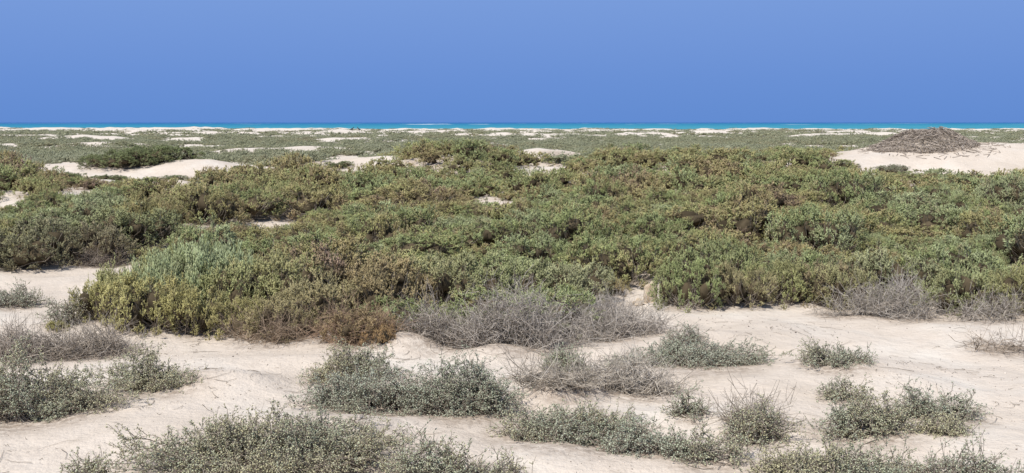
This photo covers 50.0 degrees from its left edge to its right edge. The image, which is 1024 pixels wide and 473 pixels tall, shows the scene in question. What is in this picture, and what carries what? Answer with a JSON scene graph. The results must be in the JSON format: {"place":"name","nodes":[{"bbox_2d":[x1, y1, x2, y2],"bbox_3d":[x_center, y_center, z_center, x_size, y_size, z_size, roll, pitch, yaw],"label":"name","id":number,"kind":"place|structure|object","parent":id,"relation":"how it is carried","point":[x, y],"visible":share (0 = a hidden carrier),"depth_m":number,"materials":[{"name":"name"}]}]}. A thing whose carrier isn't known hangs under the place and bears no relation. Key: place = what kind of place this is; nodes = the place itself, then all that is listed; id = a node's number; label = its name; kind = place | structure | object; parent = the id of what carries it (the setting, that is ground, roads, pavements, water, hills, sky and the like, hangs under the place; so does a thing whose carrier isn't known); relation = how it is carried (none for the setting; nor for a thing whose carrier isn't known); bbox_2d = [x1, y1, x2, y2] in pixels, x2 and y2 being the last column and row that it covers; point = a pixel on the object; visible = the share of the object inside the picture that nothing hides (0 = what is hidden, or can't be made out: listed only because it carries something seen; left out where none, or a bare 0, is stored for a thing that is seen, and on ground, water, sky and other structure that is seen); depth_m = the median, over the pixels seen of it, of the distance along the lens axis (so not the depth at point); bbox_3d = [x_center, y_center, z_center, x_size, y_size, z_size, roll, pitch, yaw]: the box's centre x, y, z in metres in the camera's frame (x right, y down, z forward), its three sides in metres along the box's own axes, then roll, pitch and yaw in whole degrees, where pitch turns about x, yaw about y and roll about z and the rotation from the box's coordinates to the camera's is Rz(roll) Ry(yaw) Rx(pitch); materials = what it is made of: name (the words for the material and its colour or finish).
{"place":"outdoors","nodes":[
{"label":"outdoors","id":0,"kind":"place"},
{"bbox_2d":[0,319,1022,472],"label":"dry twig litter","id":1,"kind":"object","parent":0,"point":[526,381],"visible":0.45,"depth_m":7.11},
{"bbox_2d":[0,126,1023,472],"bbox_3d":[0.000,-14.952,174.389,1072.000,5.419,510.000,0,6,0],"label":"ground","id":2,"kind":"structure","parent":0,"point":[916,342],"depth_m":7.36,"materials":[{"name":"sand"}]},
{"bbox_2d":[0,276,49,308],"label":"succulent shrub","id":3,"kind":"object","parent":2,"relation":"on","point":[21,299],"visible":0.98,"depth_m":10.05,"materials":[{"name":"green plant"}]},
{"bbox_2d":[0,213,84,272],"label":"saltbush shrub","id":4,"kind":"object","parent":2,"relation":"on","point":[40,244],"visible":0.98,"depth_m":12.56,"materials":[{"name":"green plant"}]},
{"bbox_2d":[0,306,105,364],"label":"dead shrub","id":5,"kind":"object","parent":2,"relation":"on","point":[7,343],"visible":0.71,"depth_m":7.94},
{"bbox_2d":[34,286,88,326],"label":"succulent shrub","id":6,"kind":"object","parent":2,"relation":"on","point":[68,309],"visible":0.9,"depth_m":8.89,"materials":[{"name":"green plant"}]},
{"bbox_2d":[0,330,164,422],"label":"succulent shrub","id":7,"kind":"object","parent":2,"relation":"on","point":[60,399],"visible":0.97,"depth_m":6.45,"materials":[{"name":"green plant"}]},
{"bbox_2d":[59,447,129,472],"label":"succulent shrub","id":8,"kind":"object","parent":2,"relation":"on","point":[90,467],"visible":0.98,"depth_m":5.21,"materials":[{"name":"green plant"}]},
{"bbox_2d":[56,194,132,224],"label":"saltbush shrub","id":9,"kind":"object","parent":2,"relation":"on","point":[91,208],"visible":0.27,"depth_m":14.97,"materials":[{"name":"green plant"}]},
{"bbox_2d":[37,308,152,361],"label":"dead shrub","id":10,"kind":"object","parent":2,"relation":"on","point":[99,340],"visible":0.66,"depth_m":8.15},
{"bbox_2d":[54,219,142,266],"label":"saltbush shrub","id":11,"kind":"object","parent":2,"relation":"on","point":[89,237],"visible":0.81,"depth_m":13.09,"materials":[{"name":"green plant"}]},
{"bbox_2d":[65,279,133,324],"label":"saltbush shrub","id":12,"kind":"object","parent":2,"relation":"on","point":[92,300],"visible":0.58,"depth_m":8.98,"materials":[{"name":"green plant"}]},
{"bbox_2d":[86,146,162,168],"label":"saltbush shrub","id":13,"kind":"object","parent":2,"relation":"on","point":[134,160],"visible":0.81,"depth_m":28.20,"materials":[{"name":"green plant"}]},
{"bbox_2d":[67,198,185,249],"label":"saltbush shrub","id":14,"kind":"object","parent":2,"relation":"on","point":[145,230],"visible":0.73,"depth_m":13.71,"materials":[{"name":"green plant"}]},
{"bbox_2d":[98,270,195,337],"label":"saltbush shrub","id":15,"kind":"object","parent":2,"relation":"on","point":[130,303],"visible":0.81,"depth_m":8.76,"materials":[{"name":"green plant"}]},
{"bbox_2d":[85,333,208,394],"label":"succulent shrub","id":16,"kind":"object","parent":2,"relation":"on","point":[167,378],"visible":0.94,"depth_m":6.91,"materials":[{"name":"green plant"}]},
{"bbox_2d":[112,184,187,225],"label":"saltbush shrub","id":17,"kind":"object","parent":2,"relation":"on","point":[171,203],"visible":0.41,"depth_m":14.85,"materials":[{"name":"green plant"}]},
{"bbox_2d":[120,237,221,303],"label":"saltbush shrub","id":18,"kind":"object","parent":2,"relation":"on","point":[161,265],"visible":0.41,"depth_m":9.85,"materials":[{"name":"green plant"}]},
{"bbox_2d":[148,282,230,336],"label":"saltbush shrub","id":19,"kind":"object","parent":2,"relation":"on","point":[192,302],"visible":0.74,"depth_m":8.79,"materials":[{"name":"green plant"}]},
{"bbox_2d":[162,174,251,226],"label":"saltbush shrub","id":20,"kind":"object","parent":2,"relation":"on","point":[203,205],"visible":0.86,"depth_m":15.56,"materials":[{"name":"green plant"}]},
{"bbox_2d":[162,212,256,259],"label":"saltbush shrub","id":21,"kind":"object","parent":2,"relation":"on","point":[187,235],"visible":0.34,"depth_m":12.02,"materials":[{"name":"green plant"}]},
{"bbox_2d":[169,234,261,302],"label":"saltbush shrub","id":22,"kind":"object","parent":2,"relation":"on","point":[221,258],"visible":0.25,"depth_m":10.14,"materials":[{"name":"green plant"}]},
{"bbox_2d":[203,292,270,340],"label":"saltbush shrub","id":23,"kind":"object","parent":2,"relation":"on","point":[239,315],"visible":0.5,"depth_m":8.85,"materials":[{"name":"green plant"}]},
{"bbox_2d":[196,254,286,306],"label":"saltbush shrub","id":24,"kind":"object","parent":2,"relation":"on","point":[236,282],"visible":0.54,"depth_m":9.80,"materials":[{"name":"green plant"}]},
{"bbox_2d":[195,181,293,220],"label":"saltbush shrub","id":25,"kind":"object","parent":2,"relation":"on","point":[257,207],"visible":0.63,"depth_m":16.47,"materials":[{"name":"green plant"}]},
{"bbox_2d":[202,286,323,347],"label":"dead shrub","id":26,"kind":"object","parent":2,"relation":"on","point":[277,335],"visible":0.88,"depth_m":8.53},
{"bbox_2d":[99,397,434,472],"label":"succulent shrub","id":27,"kind":"object","parent":2,"relation":"on","point":[226,449],"visible":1,"depth_m":5.29,"materials":[{"name":"green plant"}]},
{"bbox_2d":[223,248,326,303],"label":"saltbush shrub","id":28,"kind":"object","parent":2,"relation":"on","point":[278,262],"visible":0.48,"depth_m":9.96,"materials":[{"name":"green plant"}]},
{"bbox_2d":[241,291,322,343],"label":"saltbush shrub","id":29,"kind":"object","parent":2,"relation":"on","point":[280,302],"visible":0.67,"depth_m":8.62,"materials":[{"name":"brown plant"}]},
{"bbox_2d":[235,223,341,264],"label":"saltbush shrub","id":30,"kind":"object","parent":2,"relation":"on","point":[309,238],"visible":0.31,"depth_m":12.06,"materials":[{"name":"green plant"}]},
{"bbox_2d":[263,179,352,222],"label":"saltbush shrub","id":31,"kind":"object","parent":2,"relation":"on","point":[307,198],"visible":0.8,"depth_m":17.04,"materials":[{"name":"green plant"}]},
{"bbox_2d":[269,265,362,332],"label":"saltbush shrub","id":32,"kind":"object","parent":2,"relation":"on","point":[319,290],"visible":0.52,"depth_m":9.01,"materials":[{"name":"green plant"}]},
{"bbox_2d":[296,335,411,384],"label":"succulent shrub","id":33,"kind":"object","parent":2,"relation":"on","point":[341,362],"visible":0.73,"depth_m":7.27,"materials":[{"name":"green plant"}]},
{"bbox_2d":[291,283,419,351],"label":"dead shrub","id":34,"kind":"object","parent":2,"relation":"on","point":[345,321],"visible":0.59,"depth_m":8.31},
{"bbox_2d":[319,304,398,343],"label":"saltbush shrub","id":35,"kind":"object","parent":2,"relation":"on","point":[345,331],"visible":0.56,"depth_m":8.27,"materials":[{"name":"brown plant"}]},
{"bbox_2d":[282,363,440,416],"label":"succulent shrub","id":36,"kind":"object","parent":2,"relation":"on","point":[362,394],"visible":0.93,"depth_m":6.48,"materials":[{"name":"green plant"}]},
{"bbox_2d":[287,234,448,296],"bbox_3d":[-1.449,0.326,10.500,1.587,0.724,1.477,-2,6,-15],"label":"saltbush shrub","id":37,"kind":"object","parent":2,"relation":"on","point":[340,262],"visible":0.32,"depth_m":10.46,"materials":[{"name":"green plant"}]},
{"bbox_2d":[333,205,405,248],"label":"saltbush shrub","id":38,"kind":"object","parent":2,"relation":"on","point":[378,229],"visible":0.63,"depth_m":13.16,"materials":[{"name":"green plant"}]},
{"bbox_2d":[340,244,437,320],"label":"saltbush shrub","id":39,"kind":"object","parent":2,"relation":"on","point":[375,282],"visible":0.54,"depth_m":9.57,"materials":[{"name":"green plant"}]},
{"bbox_2d":[346,200,446,236],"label":"saltbush shrub","id":40,"kind":"object","parent":2,"relation":"on","point":[409,219],"visible":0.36,"depth_m":14.33,"materials":[{"name":"green plant"}]},
{"bbox_2d":[359,295,469,332],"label":"saltbush shrub","id":41,"kind":"object","parent":2,"relation":"on","point":[383,302],"visible":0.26,"depth_m":8.90,"materials":[{"name":"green plant"}]},
{"bbox_2d":[374,175,466,209],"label":"saltbush shrub","id":42,"kind":"object","parent":2,"relation":"on","point":[419,192],"visible":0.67,"depth_m":17.77,"materials":[{"name":"green plant"}]},
{"bbox_2d":[373,222,483,256],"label":"saltbush shrub","id":43,"kind":"object","parent":2,"relation":"on","point":[435,241],"visible":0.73,"depth_m":12.54,"materials":[{"name":"green plant"}]},
{"bbox_2d":[378,412,493,472],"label":"succulent shrub","id":44,"kind":"object","parent":2,"relation":"on","point":[426,465],"visible":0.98,"depth_m":5.13,"materials":[{"name":"green plant"}]},
{"bbox_2d":[400,249,488,315],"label":"saltbush shrub","id":45,"kind":"object","parent":2,"relation":"on","point":[459,277],"visible":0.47,"depth_m":9.96,"materials":[{"name":"green plant"}]},
{"bbox_2d":[385,280,531,349],"bbox_3d":[-0.474,0.606,8.423,1.351,0.632,0.791,0,6,0],"label":"dead shrub","id":46,"kind":"object","parent":2,"relation":"on","point":[433,333],"visible":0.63,"depth_m":8.34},
{"bbox_2d":[393,341,532,418],"bbox_3d":[-0.287,0.852,6.461,0.844,0.464,0.508,0,6,0],"label":"succulent shrub","id":47,"kind":"object","parent":2,"relation":"on","point":[458,397],"visible":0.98,"depth_m":6.40,"materials":[{"name":"green plant"}]},
{"bbox_2d":[438,446,535,472],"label":"succulent shrub","id":48,"kind":"object","parent":2,"relation":"on","point":[501,469],"visible":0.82,"depth_m":5.18,"materials":[{"name":"green plant"}]},
{"bbox_2d":[441,216,536,248],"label":"saltbush shrub","id":49,"kind":"object","parent":2,"relation":"on","point":[499,230],"visible":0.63,"depth_m":13.43,"materials":[{"name":"green plant"}]},
{"bbox_2d":[453,249,560,299],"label":"saltbush shrub","id":50,"kind":"object","parent":2,"relation":"on","point":[507,273],"visible":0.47,"depth_m":10.16,"materials":[{"name":"green plant"}]},
{"bbox_2d":[0,127,1023,167],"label":"distant scrub","id":51,"kind":"object","parent":2,"relation":"on","point":[32,145],"visible":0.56,"depth_m":81.20,"materials":[{"name":"green plant"}]},
{"bbox_2d":[0,136,1023,206],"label":"saltbush thicket","id":52,"kind":"object","parent":2,"relation":"on","point":[631,165],"visible":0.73,"depth_m":21.89,"materials":[{"name":"green plant"}]},
{"bbox_2d":[435,259,612,353],"bbox_3d":[0.095,0.558,8.254,1.364,0.785,0.866,0,6,0],"label":"dead shrub","id":53,"kind":"object","parent":2,"relation":"on","point":[494,330],"visible":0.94,"depth_m":8.27,"materials":[{"name":"plant"}]},
{"bbox_2d":[443,284,605,346],"bbox_3d":[0.025,0.605,9.085,1.518,0.406,1.366,2,6,15],"label":"saltbush shrub","id":54,"kind":"object","parent":2,"relation":"on","point":[580,296],"visible":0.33,"depth_m":9.06,"materials":[{"name":"green plant"}]},
{"bbox_2d":[486,229,567,263],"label":"saltbush shrub","id":55,"kind":"object","parent":2,"relation":"on","point":[536,248],"visible":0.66,"depth_m":12.24,"materials":[{"name":"green plant"}]},
{"bbox_2d":[495,333,627,400],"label":"dead shrub","id":56,"kind":"object","parent":2,"relation":"on","point":[573,380],"visible":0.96,"depth_m":6.75,"materials":[{"name":"plant"}]},
{"bbox_2d":[519,256,617,305],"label":"saltbush shrub","id":57,"kind":"object","parent":2,"relation":"on","point":[572,276],"visible":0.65,"depth_m":10.28,"materials":[{"name":"green plant"}]},
{"bbox_2d":[522,201,624,247],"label":"saltbush shrub","id":58,"kind":"object","parent":2,"relation":"on","point":[561,227],"visible":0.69,"depth_m":13.07,"materials":[{"name":"green plant"}]},
{"bbox_2d":[483,395,670,447],"bbox_3d":[0.342,1.008,5.990,0.996,0.247,0.621,-1,6,-8],"label":"succulent shrub","id":59,"kind":"object","parent":2,"relation":"on","point":[561,427],"visible":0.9,"depth_m":5.91,"materials":[{"name":"green plant"}]},
{"bbox_2d":[538,185,626,228],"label":"saltbush shrub","id":60,"kind":"object","parent":2,"relation":"on","point":[583,200],"visible":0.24,"depth_m":15.04,"materials":[{"name":"green plant"}]},
{"bbox_2d":[556,229,670,289],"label":"saltbush shrub","id":61,"kind":"object","parent":2,"relation":"on","point":[621,259],"visible":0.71,"depth_m":11.46,"materials":[{"name":"green plant"}]},
{"bbox_2d":[525,286,702,342],"bbox_3d":[0.738,0.651,8.891,1.581,0.538,1.068,0,6,0],"label":"dead shrub","id":62,"kind":"object","parent":2,"relation":"on","point":[624,326],"visible":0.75,"depth_m":8.78,"materials":[{"name":"plant"}]},
{"bbox_2d":[569,336,709,401],"bbox_3d":[0.767,0.883,6.996,0.935,0.464,0.758,0,6,0],"label":"dead shrub","id":63,"kind":"object","parent":2,"relation":"on","point":[653,379],"visible":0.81,"depth_m":6.95,"materials":[{"name":"plant"}]},
{"bbox_2d":[596,412,700,458],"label":"succulent shrub","id":64,"kind":"object","parent":2,"relation":"on","point":[632,439],"visible":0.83,"depth_m":5.63,"materials":[{"name":"green plant"}]},
{"bbox_2d":[621,208,697,242],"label":"saltbush shrub","id":65,"kind":"object","parent":2,"relation":"on","point":[654,227],"visible":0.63,"depth_m":13.58,"materials":[{"name":"green plant"}]},
{"bbox_2d":[617,202,726,232],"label":"saltbush shrub","id":66,"kind":"object","parent":2,"relation":"on","point":[699,218],"visible":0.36,"depth_m":14.50,"materials":[{"name":"green plant"}]},
{"bbox_2d":[646,246,730,312],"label":"saltbush shrub","id":67,"kind":"object","parent":2,"relation":"on","point":[697,286],"visible":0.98,"depth_m":10.05,"materials":[{"name":"green plant"}]},
{"bbox_2d":[660,379,717,421],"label":"succulent shrub","id":68,"kind":"object","parent":2,"relation":"on","point":[695,408],"visible":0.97,"depth_m":6.29,"materials":[{"name":"green plant"}]},
{"bbox_2d":[600,333,782,369],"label":"succulent shrub","id":69,"kind":"object","parent":2,"relation":"on","point":[707,358],"visible":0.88,"depth_m":7.69,"materials":[{"name":"green plant"}]},
{"bbox_2d":[645,224,737,273],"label":"saltbush shrub","id":70,"kind":"object","parent":2,"relation":"on","point":[666,244],"visible":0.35,"depth_m":11.98,"materials":[{"name":"green plant"}]},
{"bbox_2d":[637,412,760,470],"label":"succulent shrub","id":71,"kind":"object","parent":2,"relation":"on","point":[706,451],"visible":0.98,"depth_m":5.53,"materials":[{"name":"green plant"}]},
{"bbox_2d":[665,234,764,277],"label":"saltbush shrub","id":72,"kind":"object","parent":2,"relation":"on","point":[741,257],"visible":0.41,"depth_m":11.01,"materials":[{"name":"green plant"}]},
{"bbox_2d":[700,179,777,210],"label":"saltbush shrub","id":73,"kind":"object","parent":2,"relation":"on","point":[720,197],"visible":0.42,"depth_m":15.93,"materials":[{"name":"green plant"}]},
{"bbox_2d":[705,259,780,310],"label":"saltbush shrub","id":74,"kind":"object","parent":2,"relation":"on","point":[736,290],"visible":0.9,"depth_m":10.04,"materials":[{"name":"green plant"}]},
{"bbox_2d":[706,192,799,248],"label":"saltbush shrub","id":75,"kind":"object","parent":2,"relation":"on","point":[753,220],"visible":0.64,"depth_m":13.86,"materials":[{"name":"green plant"}]},
{"bbox_2d":[692,368,822,434],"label":"dead shrub","id":76,"kind":"object","parent":2,"relation":"on","point":[724,418],"visible":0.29,"depth_m":6.12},
{"bbox_2d":[715,390,810,447],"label":"succulent shrub","id":77,"kind":"object","parent":2,"relation":"on","point":[758,429],"visible":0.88,"depth_m":5.87,"materials":[{"name":"green plant"}]},
{"bbox_2d":[740,255,817,309],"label":"saltbush shrub","id":78,"kind":"object","parent":2,"relation":"on","point":[787,287],"visible":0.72,"depth_m":10.25,"materials":[{"name":"green plant"}]},
{"bbox_2d":[762,246,847,277],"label":"saltbush shrub","id":79,"kind":"object","parent":2,"relation":"on","point":[808,259],"visible":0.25,"depth_m":11.16,"materials":[{"name":"green plant"}]},
{"bbox_2d":[763,200,870,259],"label":"saltbush shrub","id":80,"kind":"object","parent":2,"relation":"on","point":[813,230],"visible":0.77,"depth_m":13.00,"materials":[{"name":"green plant"}]},
{"bbox_2d":[789,258,855,307],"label":"saltbush shrub","id":81,"kind":"object","parent":2,"relation":"on","point":[841,268],"visible":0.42,"depth_m":10.21,"materials":[{"name":"green plant"}]},
{"bbox_2d":[779,335,878,368],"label":"succulent shrub","id":82,"kind":"object","parent":2,"relation":"on","point":[814,355],"visible":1,"depth_m":7.46,"materials":[{"name":"green plant"}]},
{"bbox_2d":[724,429,950,472],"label":"succulent shrub","id":83,"kind":"object","parent":2,"relation":"on","point":[807,462],"visible":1,"depth_m":5.20,"materials":[{"name":"green plant"}]},
{"bbox_2d":[806,254,884,312],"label":"saltbush shrub","id":84,"kind":"object","parent":2,"relation":"on","point":[845,280],"visible":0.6,"depth_m":10.08,"materials":[{"name":"green plant"}]},
{"bbox_2d":[804,166,887,208],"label":"saltbush shrub","id":85,"kind":"object","parent":2,"relation":"on","point":[842,188],"visible":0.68,"depth_m":17.37,"materials":[{"name":"green plant"}]},
{"bbox_2d":[803,273,912,319],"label":"dead shrub","id":86,"kind":"object","parent":2,"relation":"on","point":[840,304],"visible":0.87,"depth_m":9.61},
{"bbox_2d":[818,204,910,242],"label":"saltbush shrub","id":87,"kind":"object","parent":2,"relation":"on","point":[872,224],"visible":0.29,"depth_m":14.12,"materials":[{"name":"green plant"}]},
{"bbox_2d":[807,379,944,441],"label":"succulent shrub","id":88,"kind":"object","parent":2,"relation":"on","point":[848,421],"visible":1,"depth_m":5.95,"materials":[{"name":"green plant"}]},
{"bbox_2d":[823,260,961,322],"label":"dead shrub","id":89,"kind":"object","parent":2,"relation":"on","point":[901,301],"visible":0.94,"depth_m":9.59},
{"bbox_2d":[848,238,941,304],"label":"saltbush shrub","id":90,"kind":"object","parent":2,"relation":"on","point":[873,262],"visible":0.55,"depth_m":10.48,"materials":[{"name":"green plant"}]},
{"bbox_2d":[850,185,945,213],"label":"saltbush shrub","id":91,"kind":"object","parent":2,"relation":"on","point":[919,200],"visible":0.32,"depth_m":16.63,"materials":[{"name":"green plant"}]},
{"bbox_2d":[866,126,980,153],"bbox_3d":[10.526,-2.458,28.087,2.898,0.731,2.159,0,6,0],"label":"bird nest","id":92,"kind":"object","parent":2,"relation":"on","point":[941,139],"visible":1,"depth_m":27.66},
{"bbox_2d":[873,376,992,421],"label":"succulent shrub","id":93,"kind":"object","parent":2,"relation":"on","point":[926,406],"visible":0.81,"depth_m":6.32,"materials":[{"name":"green plant"}]},
{"bbox_2d":[886,201,981,233],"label":"saltbush shrub","id":94,"kind":"object","parent":2,"relation":"on","point":[944,219],"visible":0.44,"depth_m":14.57,"materials":[{"name":"green plant"}]},
{"bbox_2d":[876,426,1023,472],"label":"succulent shrub","id":95,"kind":"object","parent":2,"relation":"on","point":[977,467],"visible":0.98,"depth_m":5.08,"materials":[{"name":"green plant"}]},
{"bbox_2d":[915,401,987,438],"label":"succulent shrub","id":96,"kind":"object","parent":2,"relation":"on","point":[950,429],"visible":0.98,"depth_m":5.95,"materials":[{"name":"green plant"}]},
{"bbox_2d":[908,258,998,316],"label":"saltbush shrub","id":97,"kind":"object","parent":2,"relation":"on","point":[957,281],"visible":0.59,"depth_m":9.77,"materials":[{"name":"green plant"}]},
{"bbox_2d":[895,240,1012,288],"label":"saltbush shrub","id":98,"kind":"object","parent":2,"relation":"on","point":[945,258],"visible":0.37,"depth_m":10.83,"materials":[{"name":"green plant"}]},
{"bbox_2d":[928,276,1023,325],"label":"dead shrub","id":99,"kind":"object","parent":2,"relation":"on","point":[973,315],"visible":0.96,"depth_m":9.25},
{"bbox_2d":[942,205,1018,241],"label":"saltbush shrub","id":100,"kind":"object","parent":2,"relation":"on","point":[974,225],"visible":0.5,"depth_m":13.99,"materials":[{"name":"green plant"}]},
{"bbox_2d":[973,169,1023,213],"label":"saltbush shrub","id":101,"kind":"object","parent":2,"relation":"on","point":[1012,191],"visible":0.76,"depth_m":17.23,"materials":[{"name":"green plant"}]},
{"bbox_2d":[974,209,1023,264],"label":"saltbush shrub","id":102,"kind":"object","parent":2,"relation":"on","point":[1009,244],"visible":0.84,"depth_m":12.51,"materials":[{"name":"green plant"}]},
{"bbox_2d":[0,122,1023,129],"bbox_3d":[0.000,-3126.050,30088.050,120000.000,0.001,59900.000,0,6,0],"label":"sea","id":103,"kind":"structure","parent":0,"point":[651,125],"depth_m":1139.04,"materials":[{"name":"liquid"}]},
{"bbox_2d":[0,0,1023,121],"label":"sky","id":104,"kind":"structure","parent":0,"point":[61,60],"materials":[{"name":"blue"}]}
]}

